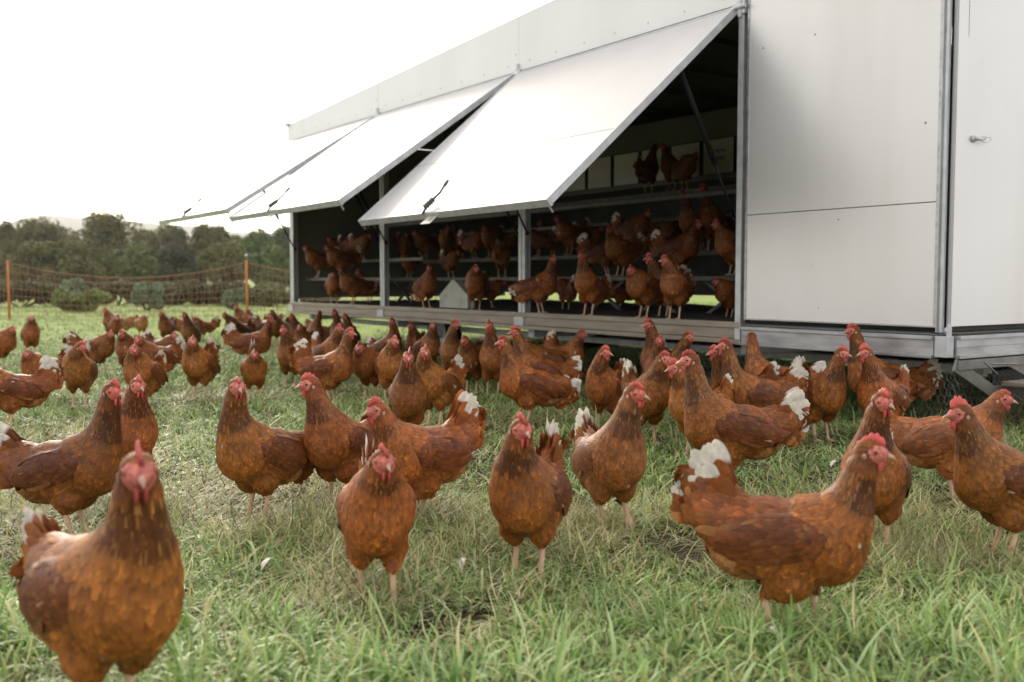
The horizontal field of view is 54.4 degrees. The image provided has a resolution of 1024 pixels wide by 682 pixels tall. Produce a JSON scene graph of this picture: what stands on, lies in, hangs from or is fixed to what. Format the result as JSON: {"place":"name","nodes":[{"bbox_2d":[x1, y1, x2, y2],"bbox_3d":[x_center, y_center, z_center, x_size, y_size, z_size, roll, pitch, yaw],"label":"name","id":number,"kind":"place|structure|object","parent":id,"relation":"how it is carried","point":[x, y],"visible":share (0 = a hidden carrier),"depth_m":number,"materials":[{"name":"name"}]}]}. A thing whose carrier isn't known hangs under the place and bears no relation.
{"place":"outdoors","nodes":[
{"label":"outdoors","id":0,"kind":"place"},
{"bbox_2d":[2,214,271,280],"bbox_3d":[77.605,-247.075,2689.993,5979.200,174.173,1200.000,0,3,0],"label":"hills","id":1,"kind":"structure","parent":0,"point":[75,223],"depth_m":2441.16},
{"bbox_2d":[440,280,474,308],"bbox_3d":[-0.509,-0.435,9.190,0.080,0.259,0.500,-2,4,-34],"label":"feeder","id":2,"kind":"object","parent":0,"point":[454,293],"visible":0.82,"depth_m":9.13,"materials":[{"name":"grey metal"}]},
{"bbox_2d":[0,0,951,232],"label":"sky","id":3,"kind":"structure","parent":0,"point":[138,109],"materials":[{"name":"white"}]},
{"bbox_2d":[0,281,1023,681],"bbox_3d":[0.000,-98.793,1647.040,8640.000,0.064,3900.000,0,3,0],"label":"ground","id":4,"kind":"structure","parent":0,"point":[366,331],"depth_m":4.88,"materials":[{"name":"green plant"}]},
{"bbox_2d":[0,325,16,367],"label":"hen","id":5,"kind":"object","parent":4,"relation":"on","point":[8,340],"visible":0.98,"depth_m":8.73,"materials":[{"name":"brown"}]},
{"bbox_2d":[0,220,22,255],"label":"broadleaf tree","id":6,"kind":"object","parent":4,"relation":"on","point":[11,239],"visible":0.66,"depth_m":102.73,"materials":[{"name":"green plant"}]},
{"bbox_2d":[0,277,59,306],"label":"bush","id":7,"kind":"object","parent":4,"relation":"on","point":[51,288],"visible":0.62,"depth_m":28.63,"materials":[{"name":"green plant"}]},
{"bbox_2d":[20,314,40,352],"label":"hen","id":8,"kind":"object","parent":4,"relation":"on","point":[30,333],"visible":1,"depth_m":10.03,"materials":[{"name":"brown"}]},
{"bbox_2d":[0,355,63,428],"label":"hen","id":9,"kind":"object","parent":4,"relation":"on","point":[18,392],"visible":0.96,"depth_m":5.17,"materials":[{"name":"brown"}]},
{"bbox_2d":[7,239,61,284],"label":"broadleaf tree","id":10,"kind":"object","parent":4,"relation":"on","point":[32,254],"visible":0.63,"depth_m":88.66,"materials":[{"name":"green plant"}]},
{"bbox_2d":[20,344,71,400],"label":"hen","id":11,"kind":"object","parent":4,"relation":"on","point":[30,360],"visible":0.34,"depth_m":6.09,"materials":[{"name":"brown"}]},
{"bbox_2d":[12,216,81,263],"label":"broadleaf tree","id":12,"kind":"object","parent":4,"relation":"on","point":[38,231],"visible":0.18,"depth_m":115.10,"materials":[{"name":"green plant"}]},
{"bbox_2d":[0,378,124,534],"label":"hen","id":13,"kind":"object","parent":4,"relation":"on","point":[66,477],"visible":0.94,"depth_m":2.87,"materials":[{"name":"brown"}]},
{"bbox_2d":[50,237,105,283],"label":"broadleaf tree","id":14,"kind":"object","parent":4,"relation":"on","point":[71,256],"visible":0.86,"depth_m":89.73,"materials":[{"name":"green plant"}]},
{"bbox_2d":[61,340,97,407],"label":"hen","id":15,"kind":"object","parent":4,"relation":"on","point":[79,365],"visible":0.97,"depth_m":5.85,"materials":[{"name":"brown"}]},
{"bbox_2d":[50,287,112,311],"bbox_3d":[-10.419,-0.960,23.953,1.330,0.690,1.045,-3,5,-44],"label":"bush","id":16,"kind":"object","parent":4,"relation":"on","point":[56,300],"visible":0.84,"depth_m":23.73,"materials":[{"name":"green plant"}]},
{"bbox_2d":[62,330,114,372],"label":"hen","id":17,"kind":"object","parent":4,"relation":"on","point":[102,346],"visible":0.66,"depth_m":8.25,"materials":[{"name":"brown"}]},
{"bbox_2d":[8,440,184,681],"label":"hen","id":18,"kind":"object","parent":4,"relation":"on","point":[101,599],"visible":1,"depth_m":1.52,"materials":[{"name":"brown"}]},
{"bbox_2d":[50,207,151,282],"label":"broadleaf tree","id":19,"kind":"object","parent":4,"relation":"on","point":[105,234],"visible":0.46,"depth_m":106.64,"materials":[{"name":"green plant"}]},
{"bbox_2d":[93,280,145,304],"bbox_3d":[-12.132,-1.482,31.001,1.912,0.890,1.179,0,3,0],"label":"bush","id":20,"kind":"object","parent":4,"relation":"on","point":[116,290],"visible":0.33,"depth_m":30.77,"materials":[{"name":"green plant"}]},
{"bbox_2d":[115,329,137,377],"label":"hen","id":21,"kind":"object","parent":4,"relation":"on","point":[124,342],"visible":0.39,"depth_m":7.81,"materials":[{"name":"brown"}]},
{"bbox_2d":[107,239,160,281],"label":"broadleaf tree","id":22,"kind":"object","parent":4,"relation":"on","point":[135,258],"visible":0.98,"depth_m":88.71,"materials":[{"name":"green plant"}]},
{"bbox_2d":[121,374,158,457],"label":"hen","id":23,"kind":"object","parent":4,"relation":"on","point":[139,421],"visible":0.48,"depth_m":3.34,"materials":[{"name":"brown"}]},
{"bbox_2d":[123,343,170,404],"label":"hen","id":24,"kind":"object","parent":4,"relation":"on","point":[153,372],"visible":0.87,"depth_m":5.74,"materials":[{"name":"brown"}]},
{"bbox_2d":[130,282,164,309],"bbox_3d":[-9.522,-1.156,25.962,0.861,0.839,0.610,0,3,0],"label":"bush","id":25,"kind":"object","parent":4,"relation":"on","point":[138,288],"visible":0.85,"depth_m":25.82,"materials":[{"name":"green plant"}]},
{"bbox_2d":[133,334,185,371],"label":"hen","id":26,"kind":"object","parent":4,"relation":"on","point":[173,350],"visible":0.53,"depth_m":7.02,"materials":[{"name":"brown"}]},
{"bbox_2d":[154,224,192,251],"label":"broadleaf tree","id":27,"kind":"object","parent":4,"relation":"on","point":[169,233],"visible":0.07,"depth_m":124.28,"materials":[{"name":"green plant"}]},
{"bbox_2d":[149,280,206,304],"bbox_3d":[-10.419,-1.476,30.970,2.025,0.877,1.551,0,3,0],"label":"bush","id":28,"kind":"object","parent":4,"relation":"on","point":[192,294],"visible":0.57,"depth_m":30.61,"materials":[{"name":"green plant"}]},
{"bbox_2d":[151,239,211,283],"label":"broadleaf tree","id":29,"kind":"object","parent":4,"relation":"on","point":[177,257],"visible":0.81,"depth_m":92.58,"materials":[{"name":"green plant"}]},
{"bbox_2d":[180,311,201,343],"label":"hen","id":30,"kind":"object","parent":4,"relation":"on","point":[190,328],"visible":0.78,"depth_m":10.51,"materials":[{"name":"brown"}]},
{"bbox_2d":[181,335,220,400],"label":"hen","id":31,"kind":"object","parent":4,"relation":"on","point":[200,364],"visible":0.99,"depth_m":6.18,"materials":[{"name":"brown"}]},
{"bbox_2d":[188,223,242,282],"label":"broadleaf tree","id":32,"kind":"object","parent":4,"relation":"on","point":[204,236],"visible":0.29,"depth_m":119.99,"materials":[{"name":"green plant"}]},
{"bbox_2d":[183,279,249,304],"bbox_3d":[-9.201,-1.488,30.929,2.092,0.905,1.248,0,3,0],"label":"bush","id":33,"kind":"object","parent":4,"relation":"on","point":[218,291],"visible":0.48,"depth_m":30.77,"materials":[{"name":"green plant"}]},
{"bbox_2d":[0,260,439,318],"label":"electric net fence","id":34,"kind":"object","parent":4,"relation":"on","point":[8,279],"visible":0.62,"depth_m":19.98,"materials":[{"name":"orange plastic"}]},
{"bbox_2d":[195,240,252,283],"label":"broadleaf tree","id":35,"kind":"object","parent":4,"relation":"on","point":[221,255],"visible":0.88,"depth_m":88.27,"materials":[{"name":"green plant"}]},
{"bbox_2d":[221,316,275,355],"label":"hen","id":36,"kind":"object","parent":4,"relation":"on","point":[235,339],"visible":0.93,"depth_m":8.80,"materials":[{"name":"brown"}]},
{"bbox_2d":[240,340,266,401],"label":"hen","id":37,"kind":"object","parent":4,"relation":"on","point":[253,368],"visible":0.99,"depth_m":6.08,"materials":[{"name":"brown"}]},
{"bbox_2d":[239,228,275,282],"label":"broadleaf tree","id":38,"kind":"object","parent":4,"relation":"on","point":[253,241],"visible":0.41,"depth_m":109.69,"materials":[{"name":"green plant"}]},
{"bbox_2d":[236,281,290,305],"bbox_3d":[-7.480,-1.398,29.993,1.805,0.839,1.598,0,3,0],"label":"bush","id":39,"kind":"object","parent":4,"relation":"on","point":[277,293],"visible":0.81,"depth_m":29.56,"materials":[{"name":"green plant"}]},
{"bbox_2d":[216,376,314,524],"bbox_3d":[-0.762,0.332,3.205,0.182,0.474,0.442,2,4,32],"label":"hen","id":40,"kind":"object","parent":4,"relation":"on","point":[253,456],"visible":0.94,"depth_m":3.05,"materials":[{"name":"brown"}]},
{"bbox_2d":[244,243,289,287],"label":"broadleaf tree","id":41,"kind":"object","parent":4,"relation":"on","point":[273,255],"visible":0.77,"depth_m":82.44,"materials":[{"name":"green plant"}]},
{"bbox_2d":[276,324,299,387],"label":"hen","id":42,"kind":"object","parent":4,"relation":"on","point":[287,342],"visible":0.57,"depth_m":6.98,"materials":[{"name":"brown"}]},
{"bbox_2d":[288,327,356,402],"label":"hen","id":43,"kind":"object","parent":4,"relation":"on","point":[332,370],"visible":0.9,"depth_m":6.07,"materials":[{"name":"brown"}]},
{"bbox_2d":[308,323,343,355],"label":"hen","id":44,"kind":"object","parent":4,"relation":"on","point":[319,346],"visible":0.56,"depth_m":7.33,"materials":[{"name":"brown"}]},
{"bbox_2d":[294,372,383,510],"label":"hen","id":45,"kind":"object","parent":4,"relation":"on","point":[334,441],"visible":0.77,"depth_m":3.22,"materials":[{"name":"brown"}]},
{"bbox_2d":[353,339,389,398],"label":"hen","id":46,"kind":"object","parent":4,"relation":"on","point":[364,359],"visible":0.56,"depth_m":6.22,"materials":[{"name":"brown"}]},
{"bbox_2d":[336,435,416,615],"bbox_3d":[-0.327,0.414,2.377,0.182,0.407,0.481,-1,4,-11],"label":"hen","id":47,"kind":"object","parent":4,"relation":"on","point":[376,507],"visible":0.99,"depth_m":2.20,"materials":[{"name":"brown"}]},
{"bbox_2d":[364,317,401,352],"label":"hen","id":48,"kind":"object","parent":4,"relation":"on","point":[373,344],"visible":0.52,"depth_m":7.99,"materials":[{"name":"brown"}]},
{"bbox_2d":[375,335,402,402],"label":"hen","id":49,"kind":"object","parent":4,"relation":"on","point":[388,361],"visible":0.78,"depth_m":6.01,"materials":[{"name":"brown"}]},
{"bbox_2d":[388,346,428,424],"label":"hen","id":50,"kind":"object","parent":4,"relation":"on","point":[408,395],"visible":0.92,"depth_m":4.45,"materials":[{"name":"brown"}]},
{"bbox_2d":[361,389,487,526],"bbox_3d":[-0.263,0.361,3.090,0.474,0.413,0.182,-3,5,-44],"label":"hen","id":51,"kind":"object","parent":4,"relation":"on","point":[431,460],"visible":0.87,"depth_m":3.01,"materials":[{"name":"brown"}]},
{"bbox_2d":[411,321,440,361],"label":"hen","id":52,"kind":"object","parent":4,"relation":"on","point":[430,338],"visible":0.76,"depth_m":7.83,"materials":[{"name":"brown"}]},
{"bbox_2d":[416,343,467,426],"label":"hen","id":53,"kind":"object","parent":4,"relation":"on","point":[444,387],"visible":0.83,"depth_m":5.10,"materials":[{"name":"brown"}]},
{"bbox_2d":[439,319,459,369],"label":"hen","id":54,"kind":"object","parent":4,"relation":"on","point":[449,347],"visible":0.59,"depth_m":7.15,"materials":[{"name":"brown"}]},
{"bbox_2d":[458,335,483,393],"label":"hen","id":55,"kind":"object","parent":4,"relation":"on","point":[468,351],"visible":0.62,"depth_m":6.62,"materials":[{"name":"brown"}]},
{"bbox_2d":[478,319,500,394],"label":"hen","id":56,"kind":"object","parent":4,"relation":"on","point":[489,355],"visible":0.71,"depth_m":6.50,"materials":[{"name":"brown"}]},
{"bbox_2d":[488,411,572,585],"bbox_3d":[0.060,0.379,2.552,0.183,0.449,0.448,1,4,18],"label":"hen","id":57,"kind":"object","parent":4,"relation":"on","point":[530,492],"visible":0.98,"depth_m":2.39,"materials":[{"name":"brown"}]},
{"bbox_2d":[494,335,581,420],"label":"hen","id":58,"kind":"object","parent":4,"relation":"on","point":[524,386],"visible":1,"depth_m":5.12,"materials":[{"name":"brown"}]},
{"bbox_2d":[507,325,582,379],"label":"hen","id":59,"kind":"object","parent":4,"relation":"on","point":[571,367],"visible":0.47,"depth_m":5.83,"materials":[{"name":"brown"}]},
{"bbox_2d":[525,339,584,361],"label":"hen","id":60,"kind":"object","parent":4,"relation":"on","point":[554,355],"visible":0.37,"depth_m":6.94,"materials":[{"name":"brown"}]},
{"bbox_2d":[542,328,587,362],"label":"hen","id":61,"kind":"object","parent":4,"relation":"on","point":[574,346],"visible":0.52,"depth_m":6.99,"materials":[{"name":"brown"}]},
{"bbox_2d":[158,0,1023,417],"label":"mobile coop","id":62,"kind":"structure","parent":4,"relation":"on","point":[860,164],"depth_m":5.97,"materials":[{"name":"metal"}]},
{"bbox_2d":[302,245,338,277],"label":"hen","id":63,"kind":"object","parent":62,"relation":"on","point":[316,260],"visible":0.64,"depth_m":11.74,"materials":[{"name":"brown"}]},
{"bbox_2d":[324,244,364,273],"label":"hen","id":64,"kind":"object","parent":62,"relation":"in","point":[336,258],"visible":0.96,"depth_m":11.26,"materials":[{"name":"brown"}]},
{"bbox_2d":[337,265,379,303],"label":"hen","id":65,"kind":"object","parent":62,"relation":"on","point":[352,286],"visible":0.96,"depth_m":10.69,"materials":[{"name":"brown"}]},
{"bbox_2d":[409,264,436,307],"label":"hen","id":66,"kind":"object","parent":62,"relation":"on","point":[423,286],"visible":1,"depth_m":9.43,"materials":[{"name":"brown"}]},
{"bbox_2d":[412,230,440,259],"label":"hen","id":67,"kind":"object","parent":62,"relation":"on","point":[425,243],"visible":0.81,"depth_m":11.87,"materials":[{"name":"brown"}]},
{"bbox_2d":[455,230,482,257],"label":"hen","id":68,"kind":"object","parent":62,"relation":"on","point":[473,242],"visible":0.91,"depth_m":11.01,"materials":[{"name":"brown"}]},
{"bbox_2d":[464,264,489,309],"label":"hen","id":69,"kind":"object","parent":62,"relation":"on","point":[476,284],"visible":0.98,"depth_m":8.59,"materials":[{"name":"brown"}]},
{"bbox_2d":[481,224,507,257],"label":"hen","id":70,"kind":"object","parent":62,"relation":"on","point":[490,236],"visible":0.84,"depth_m":10.66,"materials":[{"name":"brown"}]},
{"bbox_2d":[491,240,510,276],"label":"hen","id":71,"kind":"object","parent":62,"relation":"on","point":[500,254],"visible":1,"depth_m":9.64,"materials":[{"name":"brown"}]},
{"bbox_2d":[508,254,557,312],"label":"hen","id":72,"kind":"object","parent":62,"relation":"on","point":[541,288],"visible":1,"depth_m":7.86,"materials":[{"name":"brown"}]},
{"bbox_2d":[530,226,558,255],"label":"hen","id":73,"kind":"object","parent":62,"relation":"on","point":[539,241],"visible":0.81,"depth_m":9.97,"materials":[{"name":"brown"}]},
{"bbox_2d":[556,275,576,308],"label":"hen","id":74,"kind":"object","parent":62,"relation":"on","point":[566,290],"visible":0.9,"depth_m":8.60,"materials":[{"name":"brown"}]},
{"bbox_2d":[553,214,592,254],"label":"hen","id":75,"kind":"object","parent":62,"relation":"on","point":[568,233],"visible":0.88,"depth_m":9.55,"materials":[{"name":"brown"}]},
{"bbox_2d":[574,250,612,315],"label":"hen","id":76,"kind":"object","parent":62,"relation":"on","point":[592,287],"visible":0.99,"depth_m":7.31,"materials":[{"name":"brown"}]},
{"bbox_2d":[573,233,628,276],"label":"hen","id":77,"kind":"object","parent":62,"relation":"on","point":[595,253],"visible":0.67,"depth_m":8.46,"materials":[{"name":"brown"}]},
{"bbox_2d":[605,224,649,275],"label":"hen","id":78,"kind":"object","parent":62,"relation":"on","point":[619,251],"visible":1,"depth_m":8.18,"materials":[{"name":"brown"}]},
{"bbox_2d":[607,209,650,241],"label":"hen","id":79,"kind":"object","parent":62,"relation":"on","point":[633,227],"visible":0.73,"depth_m":8.77,"materials":[{"name":"brown"}]},
{"bbox_2d":[626,264,663,317],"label":"hen","id":80,"kind":"object","parent":62,"relation":"on","point":[642,287],"visible":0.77,"depth_m":6.83,"materials":[{"name":"brown"}]},
{"bbox_2d":[633,143,658,193],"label":"hen","id":81,"kind":"object","parent":62,"relation":"on","point":[646,170],"visible":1,"depth_m":9.58,"materials":[{"name":"brown"}]},
{"bbox_2d":[643,252,687,315],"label":"hen","id":82,"kind":"object","parent":62,"relation":"on","point":[654,270],"visible":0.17,"depth_m":6.93,"materials":[{"name":"brown"}]},
{"bbox_2d":[658,143,683,190],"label":"hen","id":83,"kind":"object","parent":62,"relation":"on","point":[668,158],"visible":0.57,"depth_m":9.31,"materials":[{"name":"brown"}]},
{"bbox_2d":[647,219,701,268],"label":"hen","id":84,"kind":"object","parent":62,"relation":"on","point":[680,250],"visible":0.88,"depth_m":7.67,"materials":[{"name":"brown"}]},
{"bbox_2d":[658,254,695,318],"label":"hen","id":85,"kind":"object","parent":62,"relation":"on","point":[676,286],"visible":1,"depth_m":6.55,"materials":[{"name":"brown"}]},
{"bbox_2d":[671,152,699,188],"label":"hen","id":86,"kind":"object","parent":62,"relation":"on","point":[684,168],"visible":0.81,"depth_m":9.18,"materials":[{"name":"brown"}]},
{"bbox_2d":[679,190,704,239],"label":"hen","id":87,"kind":"object","parent":62,"relation":"on","point":[689,215],"visible":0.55,"depth_m":8.14,"materials":[{"name":"brown"}]},
{"bbox_2d":[697,183,735,250],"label":"hen","id":88,"kind":"object","parent":62,"relation":"on","point":[710,211],"visible":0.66,"depth_m":8.15,"materials":[{"name":"brown"}]},
{"bbox_2d":[710,218,735,275],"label":"hen","id":89,"kind":"object","parent":62,"relation":"on","point":[725,243],"visible":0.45,"depth_m":7.14,"materials":[{"name":"brown"}]},
{"bbox_2d":[712,277,734,316],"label":"hen","id":90,"kind":"object","parent":62,"relation":"on","point":[725,292],"visible":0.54,"depth_m":6.79,"materials":[{"name":"brown"}]},
{"bbox_2d":[946,0,1023,325],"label":"door","id":91,"kind":"structure","parent":62,"relation":"in","point":[985,284],"depth_m":5.11,"materials":[{"name":"metal"}]},
{"bbox_2d":[585,345,624,427],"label":"hen","id":92,"kind":"object","parent":4,"relation":"on","point":[603,387],"visible":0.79,"depth_m":4.92,"materials":[{"name":"brown"}]},
{"bbox_2d":[567,381,649,533],"bbox_3d":[0.276,0.335,3.014,0.182,0.467,0.459,-1,4,-17],"label":"hen","id":93,"kind":"object","parent":4,"relation":"on","point":[608,460],"visible":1,"depth_m":2.84,"materials":[{"name":"brown"}]},
{"bbox_2d":[617,350,670,444],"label":"hen","id":94,"kind":"object","parent":4,"relation":"on","point":[653,379],"visible":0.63,"depth_m":4.45,"materials":[{"name":"brown"}]},
{"bbox_2d":[640,318,669,368],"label":"hen","id":95,"kind":"object","parent":4,"relation":"on","point":[650,329],"visible":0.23,"depth_m":6.10,"materials":[{"name":"brown"}]},
{"bbox_2d":[664,357,738,454],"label":"hen","id":96,"kind":"object","parent":4,"relation":"on","point":[723,387],"visible":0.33,"depth_m":4.21,"materials":[{"name":"brown"}]},
{"bbox_2d":[675,349,812,469],"bbox_3d":[0.839,0.286,3.608,0.504,0.519,0.194,0,3,-4],"label":"hen","id":97,"kind":"object","parent":4,"relation":"on","point":[741,432],"visible":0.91,"depth_m":3.55,"materials":[{"name":"brown"}]},
{"bbox_2d":[705,344,782,388],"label":"hen","id":98,"kind":"object","parent":4,"relation":"on","point":[772,370],"visible":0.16,"depth_m":4.68,"materials":[{"name":"brown"}]},
{"bbox_2d":[714,337,811,407],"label":"hen","id":99,"kind":"object","parent":4,"relation":"on","point":[753,390],"visible":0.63,"depth_m":4.56,"materials":[{"name":"brown"}]},
{"bbox_2d":[669,433,896,626],"bbox_3d":[0.570,0.410,2.132,0.468,0.454,0.182,1,4,22],"label":"hen","id":100,"kind":"object","parent":4,"relation":"on","point":[800,547],"visible":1,"depth_m":2.06,"materials":[{"name":"brown"}]},
{"bbox_2d":[744,332,826,377],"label":"hen","id":101,"kind":"object","parent":4,"relation":"on","point":[756,362],"visible":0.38,"depth_m":5.33,"materials":[{"name":"brown"}]},
{"bbox_2d":[788,345,852,441],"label":"hen","id":102,"kind":"object","parent":4,"relation":"on","point":[827,395],"visible":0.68,"depth_m":4.59,"materials":[{"name":"brown"}]},
{"bbox_2d":[840,387,911,555],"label":"hen","id":103,"kind":"object","parent":4,"relation":"on","point":[894,482],"visible":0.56,"depth_m":2.67,"materials":[{"name":"brown"}]},
{"bbox_2d":[856,342,915,416],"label":"hen","id":104,"kind":"object","parent":4,"relation":"on","point":[873,379],"visible":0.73,"depth_m":4.54,"materials":[{"name":"brown"}]},
{"bbox_2d":[842,323,943,401],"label":"hen","id":105,"kind":"object","parent":4,"relation":"on","point":[855,337],"visible":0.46,"depth_m":5.18,"materials":[{"name":"brown"}]},
{"bbox_2d":[890,389,1017,506],"bbox_3d":[1.494,0.355,3.471,0.487,0.406,0.183,3,5,40],"label":"hen","id":106,"kind":"object","parent":4,"relation":"on","point":[928,442],"visible":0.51,"depth_m":3.41,"materials":[{"name":"brown"}]},
{"bbox_2d":[942,396,1023,563],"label":"hen","id":107,"kind":"object","parent":4,"relation":"on","point":[988,476],"visible":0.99,"depth_m":2.66,"materials":[{"name":"brown"}]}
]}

